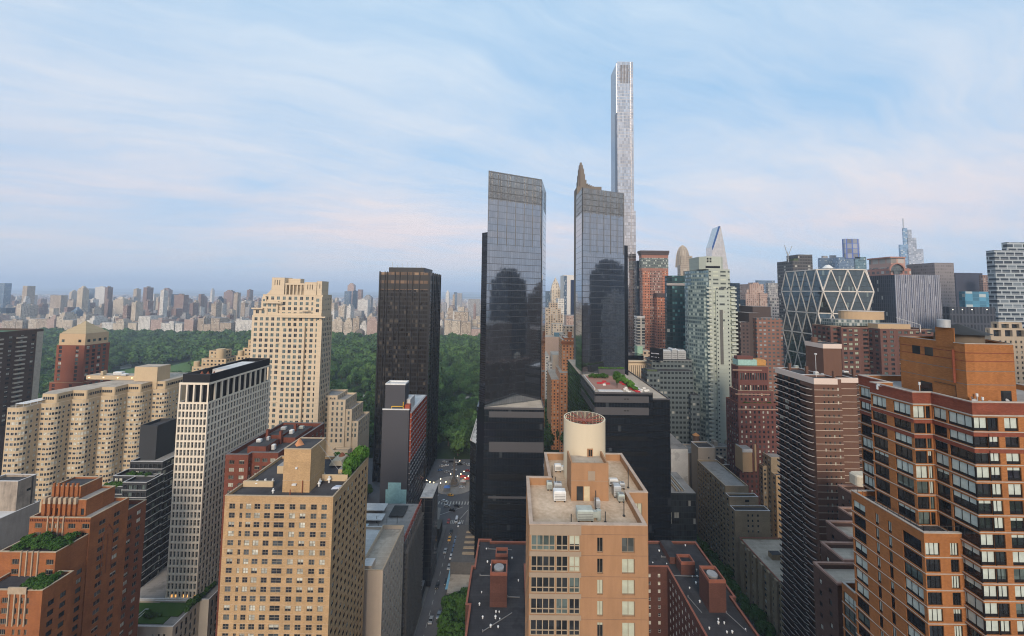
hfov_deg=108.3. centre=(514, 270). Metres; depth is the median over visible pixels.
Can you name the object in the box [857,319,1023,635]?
orange brick tower
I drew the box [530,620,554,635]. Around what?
window
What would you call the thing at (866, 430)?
window
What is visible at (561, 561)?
window
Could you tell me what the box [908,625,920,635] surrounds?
window
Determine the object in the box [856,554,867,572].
window
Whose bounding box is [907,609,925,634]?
window
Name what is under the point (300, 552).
window
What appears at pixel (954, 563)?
window
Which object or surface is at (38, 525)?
window
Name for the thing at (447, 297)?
distant tower
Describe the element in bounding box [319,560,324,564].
window
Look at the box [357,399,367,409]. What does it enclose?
park tree
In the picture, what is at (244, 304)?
distant building
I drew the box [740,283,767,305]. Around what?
stepped tower
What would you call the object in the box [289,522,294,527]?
window
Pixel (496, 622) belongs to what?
roof pipe
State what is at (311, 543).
window
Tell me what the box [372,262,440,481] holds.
black glass tower
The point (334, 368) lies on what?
park tree
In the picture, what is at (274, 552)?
window
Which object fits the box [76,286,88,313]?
distant building
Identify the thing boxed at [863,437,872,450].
window
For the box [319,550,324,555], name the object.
window
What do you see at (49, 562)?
window
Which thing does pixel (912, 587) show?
window
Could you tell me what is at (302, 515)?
window
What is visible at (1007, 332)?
window
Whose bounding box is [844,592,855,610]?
window
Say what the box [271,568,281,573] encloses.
window
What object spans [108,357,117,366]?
park tree
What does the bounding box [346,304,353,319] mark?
distant building
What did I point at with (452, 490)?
plaza
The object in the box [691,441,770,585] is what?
apartment slab
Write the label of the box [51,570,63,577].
garden bush
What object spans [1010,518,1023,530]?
window
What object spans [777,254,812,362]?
black tower
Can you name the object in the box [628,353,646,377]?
classical building
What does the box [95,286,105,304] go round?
distant tower
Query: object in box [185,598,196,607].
garden bush
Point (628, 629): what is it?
window
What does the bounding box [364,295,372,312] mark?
distant tower
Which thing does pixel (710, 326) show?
pale green tower
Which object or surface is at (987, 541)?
window
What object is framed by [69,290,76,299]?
distant building
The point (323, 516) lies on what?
window
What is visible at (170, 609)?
roof lawn
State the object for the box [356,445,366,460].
garden bush
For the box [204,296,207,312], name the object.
distant building
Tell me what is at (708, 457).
window
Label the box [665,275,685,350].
teal office block
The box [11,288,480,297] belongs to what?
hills
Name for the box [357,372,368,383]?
park tree
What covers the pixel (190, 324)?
distant building
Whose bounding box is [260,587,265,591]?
window
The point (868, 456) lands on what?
window
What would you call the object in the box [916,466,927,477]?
window
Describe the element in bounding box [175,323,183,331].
distant building
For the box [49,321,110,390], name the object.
pyramid roof tower
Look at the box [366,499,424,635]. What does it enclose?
scaffolded building
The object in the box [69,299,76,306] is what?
distant building
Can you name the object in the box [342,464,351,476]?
garden bush
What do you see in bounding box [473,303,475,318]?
distant building
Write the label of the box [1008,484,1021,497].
window
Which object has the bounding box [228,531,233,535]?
window
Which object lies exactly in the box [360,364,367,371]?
park tree
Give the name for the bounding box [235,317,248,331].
distant building
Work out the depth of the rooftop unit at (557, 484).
60.30 m
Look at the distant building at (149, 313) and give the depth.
1371.27 m
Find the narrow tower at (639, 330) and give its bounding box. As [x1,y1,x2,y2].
[634,315,644,351]
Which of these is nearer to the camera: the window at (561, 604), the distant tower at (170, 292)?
the window at (561, 604)
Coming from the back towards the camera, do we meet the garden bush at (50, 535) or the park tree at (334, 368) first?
the park tree at (334, 368)
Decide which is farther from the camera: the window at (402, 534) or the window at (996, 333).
the window at (996, 333)
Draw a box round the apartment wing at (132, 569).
[119,499,146,635]
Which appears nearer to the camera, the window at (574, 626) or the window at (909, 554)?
the window at (574, 626)
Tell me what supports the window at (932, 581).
in the orange brick wing at (909, 578)
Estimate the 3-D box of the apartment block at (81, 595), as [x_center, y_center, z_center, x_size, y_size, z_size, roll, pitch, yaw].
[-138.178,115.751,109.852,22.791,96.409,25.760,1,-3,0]
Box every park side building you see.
[192,348,237,371]
[236,339,250,360]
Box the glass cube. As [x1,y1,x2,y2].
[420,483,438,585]
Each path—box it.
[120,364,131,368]
[437,507,440,518]
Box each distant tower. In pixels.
[0,283,11,307]
[0,307,15,312]
[50,295,67,312]
[88,288,94,298]
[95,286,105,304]
[112,297,129,316]
[164,288,172,297]
[173,294,188,312]
[224,290,235,310]
[338,304,348,316]
[344,291,351,304]
[347,283,355,303]
[354,310,363,317]
[357,289,362,307]
[357,298,369,317]
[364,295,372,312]
[446,290,449,310]
[454,292,456,309]
[454,311,468,320]
[457,293,461,305]
[468,299,479,316]
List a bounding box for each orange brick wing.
[841,581,856,635]
[851,486,967,635]
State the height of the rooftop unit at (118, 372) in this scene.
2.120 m
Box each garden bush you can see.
[10,541,24,550]
[17,544,25,550]
[19,578,32,586]
[20,533,35,541]
[25,537,37,547]
[26,580,37,588]
[29,537,42,547]
[31,542,40,550]
[32,576,48,587]
[33,582,41,589]
[35,574,48,580]
[37,583,50,589]
[38,531,52,536]
[39,537,51,548]
[43,534,54,539]
[45,574,57,583]
[46,542,53,550]
[51,539,64,546]
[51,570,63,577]
[52,543,64,550]
[62,532,76,540]
[63,531,80,541]
[63,540,73,546]
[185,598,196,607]
[193,593,202,601]
[342,456,354,465]
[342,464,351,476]
[351,455,360,466]
[352,447,365,461]
[353,457,357,470]
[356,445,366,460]
[361,446,369,458]
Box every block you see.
[0,476,128,635]
[1,364,185,511]
[103,418,176,588]
[215,422,323,635]
[362,525,403,635]
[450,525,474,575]
[465,539,758,635]
[641,368,658,390]
[645,357,699,443]
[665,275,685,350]
[670,433,688,484]
[683,444,691,487]
[707,439,726,460]
[715,456,729,469]
[812,310,932,374]
[813,484,862,635]
[818,255,835,268]
[869,274,941,328]
[943,307,995,331]
[954,273,981,306]
[959,291,988,306]
[979,275,988,291]
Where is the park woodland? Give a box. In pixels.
[36,327,563,449]
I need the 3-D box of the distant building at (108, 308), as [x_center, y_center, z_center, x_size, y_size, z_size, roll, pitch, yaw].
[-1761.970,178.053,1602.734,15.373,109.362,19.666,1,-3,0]
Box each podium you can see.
[137,566,217,635]
[469,398,543,557]
[567,359,671,540]
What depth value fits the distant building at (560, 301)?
757.25 m
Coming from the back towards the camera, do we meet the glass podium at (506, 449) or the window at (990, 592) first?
the glass podium at (506, 449)
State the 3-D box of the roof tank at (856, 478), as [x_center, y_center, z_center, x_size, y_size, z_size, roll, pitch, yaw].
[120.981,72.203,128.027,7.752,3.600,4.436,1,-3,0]
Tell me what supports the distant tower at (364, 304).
on the ground at (242, 295)
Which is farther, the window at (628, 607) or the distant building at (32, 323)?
the distant building at (32, 323)
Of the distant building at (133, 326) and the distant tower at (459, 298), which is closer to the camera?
the distant building at (133, 326)
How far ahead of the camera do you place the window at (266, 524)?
104.98 m
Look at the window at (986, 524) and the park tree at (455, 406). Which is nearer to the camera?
the window at (986, 524)
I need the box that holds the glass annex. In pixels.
[671,472,698,544]
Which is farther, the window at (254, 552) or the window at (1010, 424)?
the window at (254, 552)
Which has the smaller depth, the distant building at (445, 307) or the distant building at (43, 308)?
the distant building at (43, 308)
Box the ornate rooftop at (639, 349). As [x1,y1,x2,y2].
[632,345,649,359]
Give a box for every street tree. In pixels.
[367,484,372,497]
[436,608,453,634]
[436,631,452,635]
[442,591,460,615]
[452,619,464,635]
[453,608,464,626]
[455,593,466,612]
[458,587,467,593]
[698,540,709,550]
[705,550,718,564]
[711,559,723,567]
[717,564,733,577]
[726,578,741,593]
[734,593,749,603]
[740,601,749,619]
[749,604,767,624]
[754,619,775,635]
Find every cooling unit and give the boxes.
[661,348,671,358]
[667,347,676,358]
[675,348,685,358]
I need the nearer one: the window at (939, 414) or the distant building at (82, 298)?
the window at (939, 414)
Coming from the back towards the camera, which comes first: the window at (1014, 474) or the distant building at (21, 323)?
the distant building at (21, 323)
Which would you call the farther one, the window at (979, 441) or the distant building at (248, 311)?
the distant building at (248, 311)
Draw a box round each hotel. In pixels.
[380,380,426,503]
[545,302,562,334]
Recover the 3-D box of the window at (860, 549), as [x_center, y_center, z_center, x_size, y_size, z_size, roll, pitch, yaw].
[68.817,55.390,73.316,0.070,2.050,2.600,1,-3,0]
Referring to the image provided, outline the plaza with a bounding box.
[434,476,469,494]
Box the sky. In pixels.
[0,0,1023,291]
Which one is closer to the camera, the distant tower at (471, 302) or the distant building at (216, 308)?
the distant building at (216, 308)
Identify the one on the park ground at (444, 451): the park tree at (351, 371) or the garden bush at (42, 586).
the park tree at (351, 371)
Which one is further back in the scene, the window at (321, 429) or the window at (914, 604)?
the window at (321, 429)
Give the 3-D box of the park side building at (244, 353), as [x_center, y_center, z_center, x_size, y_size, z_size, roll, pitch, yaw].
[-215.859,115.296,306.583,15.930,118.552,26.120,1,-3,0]
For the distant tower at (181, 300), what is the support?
on the ground at (242, 295)
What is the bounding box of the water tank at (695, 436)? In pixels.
[692,433,699,440]
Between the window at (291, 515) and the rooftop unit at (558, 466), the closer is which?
the rooftop unit at (558, 466)
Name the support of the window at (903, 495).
in the orange brick tower at (941, 449)
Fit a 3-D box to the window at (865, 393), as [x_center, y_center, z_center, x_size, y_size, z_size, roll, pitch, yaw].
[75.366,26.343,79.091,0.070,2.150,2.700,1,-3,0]
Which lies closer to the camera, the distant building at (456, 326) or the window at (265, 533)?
the window at (265, 533)
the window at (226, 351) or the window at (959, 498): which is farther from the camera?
the window at (226, 351)
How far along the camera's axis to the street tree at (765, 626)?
169.20 m
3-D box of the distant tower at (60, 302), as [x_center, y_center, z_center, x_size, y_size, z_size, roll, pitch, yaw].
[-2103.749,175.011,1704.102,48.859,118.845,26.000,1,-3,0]
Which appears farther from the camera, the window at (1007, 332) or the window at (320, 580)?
the window at (1007, 332)
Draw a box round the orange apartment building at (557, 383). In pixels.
[547,331,573,451]
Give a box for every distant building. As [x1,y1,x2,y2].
[0,313,9,321]
[2,318,22,327]
[10,295,15,304]
[10,316,23,319]
[12,300,18,306]
[16,302,30,319]
[16,320,28,327]
[21,286,35,303]
[23,296,30,303]
[28,318,40,328]
[30,304,38,315]
[35,317,49,328]
[38,298,46,303]
[38,303,47,315]
[47,314,59,328]
[49,308,58,316]
[56,312,79,327]
[62,319,76,329]
[64,307,75,311]
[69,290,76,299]
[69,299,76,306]
[71,307,82,315]
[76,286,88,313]
[77,314,93,324]
[87,315,109,324]
[89,298,98,305]
[90,307,101,315]
[102,322,115,329]
[104,286,112,303]
[104,299,112,317]
[113,318,132,329]
[122,304,130,319]
[128,322,137,329]
[131,301,142,321]
[133,288,140,300]
[138,315,163,330]
[143,286,153,308]
[144,300,153,310]
[145,312,156,315]
[150,317,174,330]
[153,294,159,310]
[155,296,159,309]
[159,289,167,317]
[161,321,183,330]
[171,294,178,306]
[171,308,182,317]
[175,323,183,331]
[180,312,191,318]
[184,317,197,330]
[189,302,197,316]
[197,316,210,330]
[198,294,204,306]
[198,306,204,315]
[203,323,210,330]
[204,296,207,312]
[210,288,214,302]
[211,302,221,316]
[211,317,229,331]
[219,322,235,331]
[221,303,226,314]
[227,309,235,319]
[227,313,233,319]
[233,292,240,316]
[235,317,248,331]
[240,301,247,316]
[241,319,251,330]
[245,306,253,316]
[247,289,252,300]
[247,301,254,306]
[254,301,260,307]
[331,302,337,310]
[331,309,338,320]
[332,317,344,332]
[341,306,346,319]
[343,318,352,334]
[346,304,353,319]
[352,290,357,308]
[352,316,363,332]
[360,320,367,334]
[367,316,377,334]
[440,319,443,334]
[443,302,446,313]
[444,319,452,334]
[448,306,453,318]
[451,320,460,334]
[458,306,464,310]
[460,319,471,335]
[471,328,479,335]
[472,319,476,326]
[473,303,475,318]
[545,291,549,307]
[556,298,563,324]
[564,315,573,324]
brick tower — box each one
[736,306,783,402]
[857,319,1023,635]
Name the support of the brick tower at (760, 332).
on the pavement
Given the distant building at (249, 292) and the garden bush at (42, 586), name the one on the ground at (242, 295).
the distant building at (249, 292)
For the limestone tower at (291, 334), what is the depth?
262.19 m
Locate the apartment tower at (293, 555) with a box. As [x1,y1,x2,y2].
[217,437,368,635]
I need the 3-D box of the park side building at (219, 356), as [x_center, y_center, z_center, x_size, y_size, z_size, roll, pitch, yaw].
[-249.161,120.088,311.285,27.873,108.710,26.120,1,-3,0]
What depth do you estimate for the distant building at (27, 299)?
1562.19 m
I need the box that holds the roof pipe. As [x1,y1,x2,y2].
[482,612,511,631]
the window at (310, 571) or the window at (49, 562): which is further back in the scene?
the window at (49, 562)
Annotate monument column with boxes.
[451,457,456,484]
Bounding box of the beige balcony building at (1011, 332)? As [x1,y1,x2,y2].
[985,322,1023,383]
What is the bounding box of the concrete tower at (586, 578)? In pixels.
[525,411,648,635]
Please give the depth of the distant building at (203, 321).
1232.08 m
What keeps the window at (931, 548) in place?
in the orange brick wing at (909, 578)
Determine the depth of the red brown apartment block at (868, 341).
244.11 m
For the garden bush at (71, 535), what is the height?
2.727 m
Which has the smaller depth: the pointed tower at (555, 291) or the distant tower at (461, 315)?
the pointed tower at (555, 291)
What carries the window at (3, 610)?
in the apartment block at (81, 595)
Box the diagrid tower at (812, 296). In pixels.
[781,265,873,368]
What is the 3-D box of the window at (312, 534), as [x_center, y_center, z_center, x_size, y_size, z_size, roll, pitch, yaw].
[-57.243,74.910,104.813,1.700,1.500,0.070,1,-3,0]
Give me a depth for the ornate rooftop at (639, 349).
351.16 m
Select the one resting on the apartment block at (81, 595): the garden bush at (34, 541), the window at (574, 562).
the garden bush at (34, 541)
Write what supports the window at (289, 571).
in the apartment tower at (293, 555)
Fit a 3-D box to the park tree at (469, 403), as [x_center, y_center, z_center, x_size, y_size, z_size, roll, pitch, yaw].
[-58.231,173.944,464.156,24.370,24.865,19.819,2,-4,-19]
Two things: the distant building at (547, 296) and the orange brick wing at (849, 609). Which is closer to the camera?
the orange brick wing at (849, 609)
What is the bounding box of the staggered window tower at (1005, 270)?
[986,242,1023,327]
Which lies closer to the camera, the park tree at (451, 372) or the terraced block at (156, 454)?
the terraced block at (156, 454)
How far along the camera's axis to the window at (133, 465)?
162.91 m
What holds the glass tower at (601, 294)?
on the pavement at (467, 520)
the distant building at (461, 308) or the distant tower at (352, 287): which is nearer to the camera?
the distant building at (461, 308)
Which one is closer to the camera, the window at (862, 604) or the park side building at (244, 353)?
the window at (862, 604)
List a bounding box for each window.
[0,334,34,425]
[0,508,119,635]
[3,389,177,501]
[11,569,17,573]
[12,559,18,563]
[35,523,41,527]
[46,560,53,564]
[46,569,52,574]
[82,524,88,528]
[89,337,106,383]
[114,464,173,586]
[167,382,267,596]
[194,351,233,369]
[222,467,365,635]
[227,540,232,544]
[227,549,232,554]
[228,429,321,492]
[228,522,233,526]
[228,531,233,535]
[229,503,234,508]
[229,513,234,517]
[250,577,256,582]
[251,568,256,573]
[252,280,330,427]
[252,540,258,545]
[252,550,257,554]
[253,531,258,536]
[254,513,259,517]
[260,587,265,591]
[261,568,266,573]
[261,577,266,582]
[262,540,268,545]
[262,550,267,554]
[263,522,269,527]
[263,531,268,536]
[264,513,269,517]
[268,624,278,629]
[269,606,279,610]
[269,615,278,620]
[270,587,280,591]
[270,596,279,601]
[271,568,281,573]
[271,578,280,582]
[272,541,282,545]
[272,550,281,554]
[272,559,281,564]
[273,522,283,527]
[273,531,282,536]
[274,504,284,508]
[274,513,283,518]
[285,596,290,601]
[285,606,290,610]
[286,568,292,573]
[286,578,291,582]
[286,587,291,592]
[287,550,292,554]
[287,559,292,564]
[288,532,293,536]
[288,541,293,545]
[289,504,295,509]
[289,513,294,518]
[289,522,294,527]
[295,606,300,610]
[295,615,300,620]
[296,587,301,592]
[296,597,301,601]
[297,559,302,564]
[297,569,302,573]
[298,541,303,545]
[298,550,303,555]
[299,513,304,518]
[299,523,304,527]
[300,504,305,509]
[306,606,312,611]
[306,615,311,620]
[307,587,312,592]
[307,597,312,601]
[308,559,314,564]
[308,569,313,573]
[308,578,313,583]
[309,541,314,545]
[309,550,314,555]
[310,523,315,527]
[310,532,315,536]
[311,504,316,509]
[318,578,323,583]
[318,587,323,592]
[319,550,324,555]
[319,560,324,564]
[320,532,325,536]
[320,541,325,546]
[321,514,326,518]
[324,392,368,442]
[387,534,402,635]
[530,577,554,592]
[530,599,554,613]
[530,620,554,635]
[531,535,554,550]
[531,556,554,571]
[556,535,567,550]
[556,556,567,571]
[556,578,567,592]
[556,599,567,613]
[556,620,567,635]
[569,535,579,550]
[569,557,579,571]
[569,578,579,592]
[569,599,579,614]
[569,620,579,635]
[597,538,602,635]
[622,538,633,551]
[622,559,633,572]
[622,580,633,593]
[622,601,634,615]
[622,623,634,635]
[635,503,641,514]
[648,574,700,635]
[698,457,758,564]
[727,390,777,492]
[745,548,780,632]
[764,469,775,535]
[782,385,861,635]
[814,326,930,374]
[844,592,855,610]
[845,605,856,624]
[845,618,856,635]
[854,500,864,515]
[854,513,865,530]
[855,527,866,544]
[855,540,866,558]
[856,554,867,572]
[856,568,867,586]
[857,582,868,600]
[857,595,869,615]
[858,610,869,629]
[859,624,869,635]
[861,387,870,399]
[861,401,870,411]
[862,414,871,424]
[862,424,871,437]
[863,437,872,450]
[863,449,873,463]
[864,462,873,476]
[864,475,874,489]
[872,395,885,408]
[873,411,886,423]
[874,424,887,437]
[874,436,887,451]
[875,449,888,465]
[875,463,889,479]
[875,513,961,635]
[876,477,889,493]
[876,490,890,508]
[894,401,910,416]
[894,417,910,431]
[895,432,911,446]
[896,444,912,461]
[896,458,912,475]
[897,473,913,491]
[898,488,914,506]
[898,502,915,521]
[903,530,921,552]
[904,546,921,568]
[905,562,922,584]
[905,577,923,601]
[906,593,924,617]
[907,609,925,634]
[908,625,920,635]
[913,406,924,417]
[914,423,924,432]
[915,438,925,447]
[915,451,926,462]
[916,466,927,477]
[917,481,927,493]
[918,406,1023,634]
[925,543,938,554]
[926,559,939,571]
[927,576,940,587]
[928,592,941,604]
[929,609,942,620]
[929,626,942,635]
[934,407,945,421]
[948,411,971,429]
[949,429,972,445]
[950,445,973,462]
[950,543,957,554]
[951,458,974,479]
[951,560,958,571]
[952,474,975,495]
[953,490,976,512]
[954,506,977,529]
[955,522,978,546]
[962,541,979,563]
[963,558,980,580]
[964,575,981,597]
[965,591,982,614]
[966,608,983,632]
[967,625,981,635]
[974,417,986,430]
[975,437,987,446]
[976,453,988,463]
[977,467,989,479]
[978,484,990,496]
[979,501,991,513]
[980,517,992,530]
[981,534,993,547]
[981,551,994,564]
[983,569,995,581]
[984,586,996,598]
[985,603,997,616]
[993,330,998,335]
[1004,418,1017,430]
[1005,330,1009,335]
[1005,437,1018,447]
[1006,453,1019,463]
[1007,467,1020,480]
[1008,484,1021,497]
[1009,501,1022,513]
[1010,341,1023,383]
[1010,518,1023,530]
[1011,535,1023,547]
[1016,330,1021,336]
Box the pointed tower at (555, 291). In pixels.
[550,277,559,302]
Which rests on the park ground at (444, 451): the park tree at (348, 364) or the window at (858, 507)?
the park tree at (348, 364)
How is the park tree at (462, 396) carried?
on the park ground at (444, 451)
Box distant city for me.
[11,293,480,334]
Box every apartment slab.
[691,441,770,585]
[739,537,783,635]
[759,452,781,537]
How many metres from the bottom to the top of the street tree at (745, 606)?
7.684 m
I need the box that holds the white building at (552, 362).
[545,351,558,398]
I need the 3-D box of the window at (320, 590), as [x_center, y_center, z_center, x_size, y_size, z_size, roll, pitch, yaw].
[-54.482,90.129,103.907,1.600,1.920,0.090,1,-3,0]
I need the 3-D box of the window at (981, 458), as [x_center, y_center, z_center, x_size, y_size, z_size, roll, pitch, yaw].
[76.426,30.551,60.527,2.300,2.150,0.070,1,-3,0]
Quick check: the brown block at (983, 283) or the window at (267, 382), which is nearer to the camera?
the window at (267, 382)
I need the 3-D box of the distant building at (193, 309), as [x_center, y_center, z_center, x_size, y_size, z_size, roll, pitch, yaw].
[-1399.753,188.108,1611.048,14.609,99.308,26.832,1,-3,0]
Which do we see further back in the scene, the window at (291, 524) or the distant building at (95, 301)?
the distant building at (95, 301)
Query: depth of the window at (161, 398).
209.95 m
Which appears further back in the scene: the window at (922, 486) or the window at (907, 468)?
the window at (907, 468)
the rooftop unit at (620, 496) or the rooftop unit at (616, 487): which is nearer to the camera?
the rooftop unit at (620, 496)
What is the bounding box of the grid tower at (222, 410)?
[165,358,270,598]
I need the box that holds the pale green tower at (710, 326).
[685,256,738,442]
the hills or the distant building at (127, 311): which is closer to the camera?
the distant building at (127, 311)
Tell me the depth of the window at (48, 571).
105.24 m
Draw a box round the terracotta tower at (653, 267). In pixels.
[637,250,668,350]
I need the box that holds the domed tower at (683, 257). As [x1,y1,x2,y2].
[675,245,691,275]
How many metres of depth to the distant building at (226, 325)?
1228.65 m
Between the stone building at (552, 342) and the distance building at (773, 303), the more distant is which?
the stone building at (552, 342)
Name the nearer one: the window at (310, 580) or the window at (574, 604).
the window at (574, 604)
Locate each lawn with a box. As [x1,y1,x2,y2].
[111,362,191,372]
[138,602,185,623]
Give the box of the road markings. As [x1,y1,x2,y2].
[426,501,468,625]
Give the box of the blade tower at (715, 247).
[706,226,727,268]
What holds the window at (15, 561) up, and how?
in the apartment block at (81, 595)
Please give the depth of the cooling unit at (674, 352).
310.57 m
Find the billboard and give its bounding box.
[650,348,662,360]
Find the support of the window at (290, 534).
in the apartment tower at (293, 555)
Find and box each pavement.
[414,525,446,635]
[465,507,468,524]
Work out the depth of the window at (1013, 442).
60.70 m
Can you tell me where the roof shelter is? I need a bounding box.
[329,452,348,465]
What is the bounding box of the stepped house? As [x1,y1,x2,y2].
[324,389,369,455]
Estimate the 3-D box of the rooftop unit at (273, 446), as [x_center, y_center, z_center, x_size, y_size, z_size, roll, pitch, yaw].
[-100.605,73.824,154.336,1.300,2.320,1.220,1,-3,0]
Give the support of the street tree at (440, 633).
on the pavement at (467, 520)
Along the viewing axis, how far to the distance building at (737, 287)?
519.54 m
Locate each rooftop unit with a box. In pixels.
[113,371,124,374]
[271,444,275,450]
[546,480,551,490]
[553,488,565,501]
[554,463,562,471]
[554,481,561,487]
[576,505,600,521]
[594,497,599,508]
[609,478,617,485]
[612,482,620,497]
[617,492,624,502]
[618,481,624,489]
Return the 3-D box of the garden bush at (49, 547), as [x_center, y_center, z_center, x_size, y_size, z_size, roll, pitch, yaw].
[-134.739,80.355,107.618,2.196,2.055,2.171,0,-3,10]
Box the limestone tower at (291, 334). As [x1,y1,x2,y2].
[250,277,332,428]
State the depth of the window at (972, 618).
60.20 m
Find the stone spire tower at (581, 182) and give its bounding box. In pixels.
[574,163,601,359]
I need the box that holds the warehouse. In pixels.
[0,474,39,549]
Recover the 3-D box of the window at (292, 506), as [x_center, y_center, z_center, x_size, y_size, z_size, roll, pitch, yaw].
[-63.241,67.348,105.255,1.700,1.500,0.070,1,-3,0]
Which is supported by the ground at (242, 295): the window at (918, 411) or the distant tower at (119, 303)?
the distant tower at (119, 303)
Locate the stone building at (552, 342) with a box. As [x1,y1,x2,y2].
[545,323,562,357]
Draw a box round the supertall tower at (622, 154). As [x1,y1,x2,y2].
[611,62,635,352]
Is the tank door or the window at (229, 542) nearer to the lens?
the tank door
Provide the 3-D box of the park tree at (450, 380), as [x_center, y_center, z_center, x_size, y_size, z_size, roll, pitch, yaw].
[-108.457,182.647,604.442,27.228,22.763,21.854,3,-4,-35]
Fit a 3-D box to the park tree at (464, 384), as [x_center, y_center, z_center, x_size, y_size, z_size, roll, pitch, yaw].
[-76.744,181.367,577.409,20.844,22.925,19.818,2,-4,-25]
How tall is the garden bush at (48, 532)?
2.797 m
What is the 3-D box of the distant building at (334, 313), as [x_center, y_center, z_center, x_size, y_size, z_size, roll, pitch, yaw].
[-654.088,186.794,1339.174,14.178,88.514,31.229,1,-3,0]
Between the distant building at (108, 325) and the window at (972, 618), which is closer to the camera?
the window at (972, 618)
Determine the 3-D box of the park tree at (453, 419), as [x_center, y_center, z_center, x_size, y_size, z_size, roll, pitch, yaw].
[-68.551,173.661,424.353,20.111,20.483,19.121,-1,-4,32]
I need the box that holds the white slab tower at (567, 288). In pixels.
[560,275,573,314]
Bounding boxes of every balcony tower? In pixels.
[0,328,43,475]
[559,325,573,336]
[775,337,862,635]
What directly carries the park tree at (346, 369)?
on the park ground at (444, 451)
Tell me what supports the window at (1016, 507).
in the orange brick tower at (941, 449)
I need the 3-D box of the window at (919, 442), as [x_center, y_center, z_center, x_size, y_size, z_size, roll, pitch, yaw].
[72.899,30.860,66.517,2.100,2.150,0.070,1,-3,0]
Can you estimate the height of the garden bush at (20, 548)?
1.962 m
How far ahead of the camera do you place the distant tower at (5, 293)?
1800.30 m
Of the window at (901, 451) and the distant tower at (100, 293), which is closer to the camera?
the window at (901, 451)
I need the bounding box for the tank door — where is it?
[587,449,592,456]
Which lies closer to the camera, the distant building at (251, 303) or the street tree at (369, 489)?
the street tree at (369, 489)
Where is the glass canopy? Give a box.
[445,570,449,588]
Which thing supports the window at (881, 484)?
in the orange brick tower at (941, 449)
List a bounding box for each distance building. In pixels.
[730,283,739,299]
[735,299,745,311]
[755,280,774,292]
[766,283,777,296]
[767,297,778,317]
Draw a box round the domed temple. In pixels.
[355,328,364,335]
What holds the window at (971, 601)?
in the orange brick tower at (941, 449)
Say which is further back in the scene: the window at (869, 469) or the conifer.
the conifer
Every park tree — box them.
[39,381,50,387]
[40,371,53,375]
[41,362,52,370]
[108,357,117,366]
[113,356,120,368]
[330,365,338,373]
[330,369,335,378]
[331,386,346,388]
[337,371,345,378]
[339,362,354,369]
[340,366,350,377]
[342,357,351,363]
[347,369,356,374]
[348,372,361,385]
[351,385,360,392]
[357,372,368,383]
[357,392,363,398]
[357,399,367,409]
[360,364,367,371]
[360,382,369,391]
[362,378,370,385]
[437,424,456,445]
[439,362,446,367]
[442,355,451,364]
[442,375,456,385]
[444,370,455,375]
[446,412,462,425]
[448,383,458,393]
[449,401,460,412]
[449,429,470,455]
[451,363,459,370]
[452,376,464,387]
[456,393,466,400]
[456,418,473,446]
[457,406,476,417]
[459,379,470,390]
[460,399,476,410]
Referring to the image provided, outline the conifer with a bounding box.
[612,371,621,384]
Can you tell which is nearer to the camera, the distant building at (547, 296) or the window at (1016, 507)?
the window at (1016, 507)
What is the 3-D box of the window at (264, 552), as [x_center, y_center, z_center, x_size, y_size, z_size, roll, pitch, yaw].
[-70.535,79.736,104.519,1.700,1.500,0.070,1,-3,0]
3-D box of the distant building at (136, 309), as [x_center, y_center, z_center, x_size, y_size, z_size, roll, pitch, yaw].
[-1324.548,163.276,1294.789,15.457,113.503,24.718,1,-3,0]
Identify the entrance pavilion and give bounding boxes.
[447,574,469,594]
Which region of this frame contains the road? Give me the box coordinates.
[367,458,762,635]
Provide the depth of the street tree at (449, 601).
175.77 m
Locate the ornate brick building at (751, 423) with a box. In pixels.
[726,355,778,504]
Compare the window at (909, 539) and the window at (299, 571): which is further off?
the window at (299, 571)
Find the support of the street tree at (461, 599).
on the pavement at (467, 520)
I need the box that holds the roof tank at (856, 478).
[849,471,862,486]
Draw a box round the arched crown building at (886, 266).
[867,257,910,275]
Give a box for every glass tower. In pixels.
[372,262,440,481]
[479,170,545,475]
[576,187,627,374]
[836,239,866,269]
[898,218,923,266]
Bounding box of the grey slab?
[906,263,955,318]
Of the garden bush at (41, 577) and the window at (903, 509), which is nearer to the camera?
the window at (903, 509)
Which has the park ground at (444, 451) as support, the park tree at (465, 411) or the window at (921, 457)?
the park tree at (465, 411)
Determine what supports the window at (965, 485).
in the orange brick tower at (941, 449)
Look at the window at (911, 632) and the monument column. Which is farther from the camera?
the monument column
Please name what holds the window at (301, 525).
in the apartment tower at (293, 555)
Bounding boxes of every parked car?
[428,615,433,624]
[435,581,439,588]
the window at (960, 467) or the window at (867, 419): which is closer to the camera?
the window at (960, 467)
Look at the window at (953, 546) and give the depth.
62.18 m
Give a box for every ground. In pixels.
[11,290,480,299]
[110,356,558,458]
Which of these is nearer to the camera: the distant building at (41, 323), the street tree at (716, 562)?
the street tree at (716, 562)
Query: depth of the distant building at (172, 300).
1819.32 m

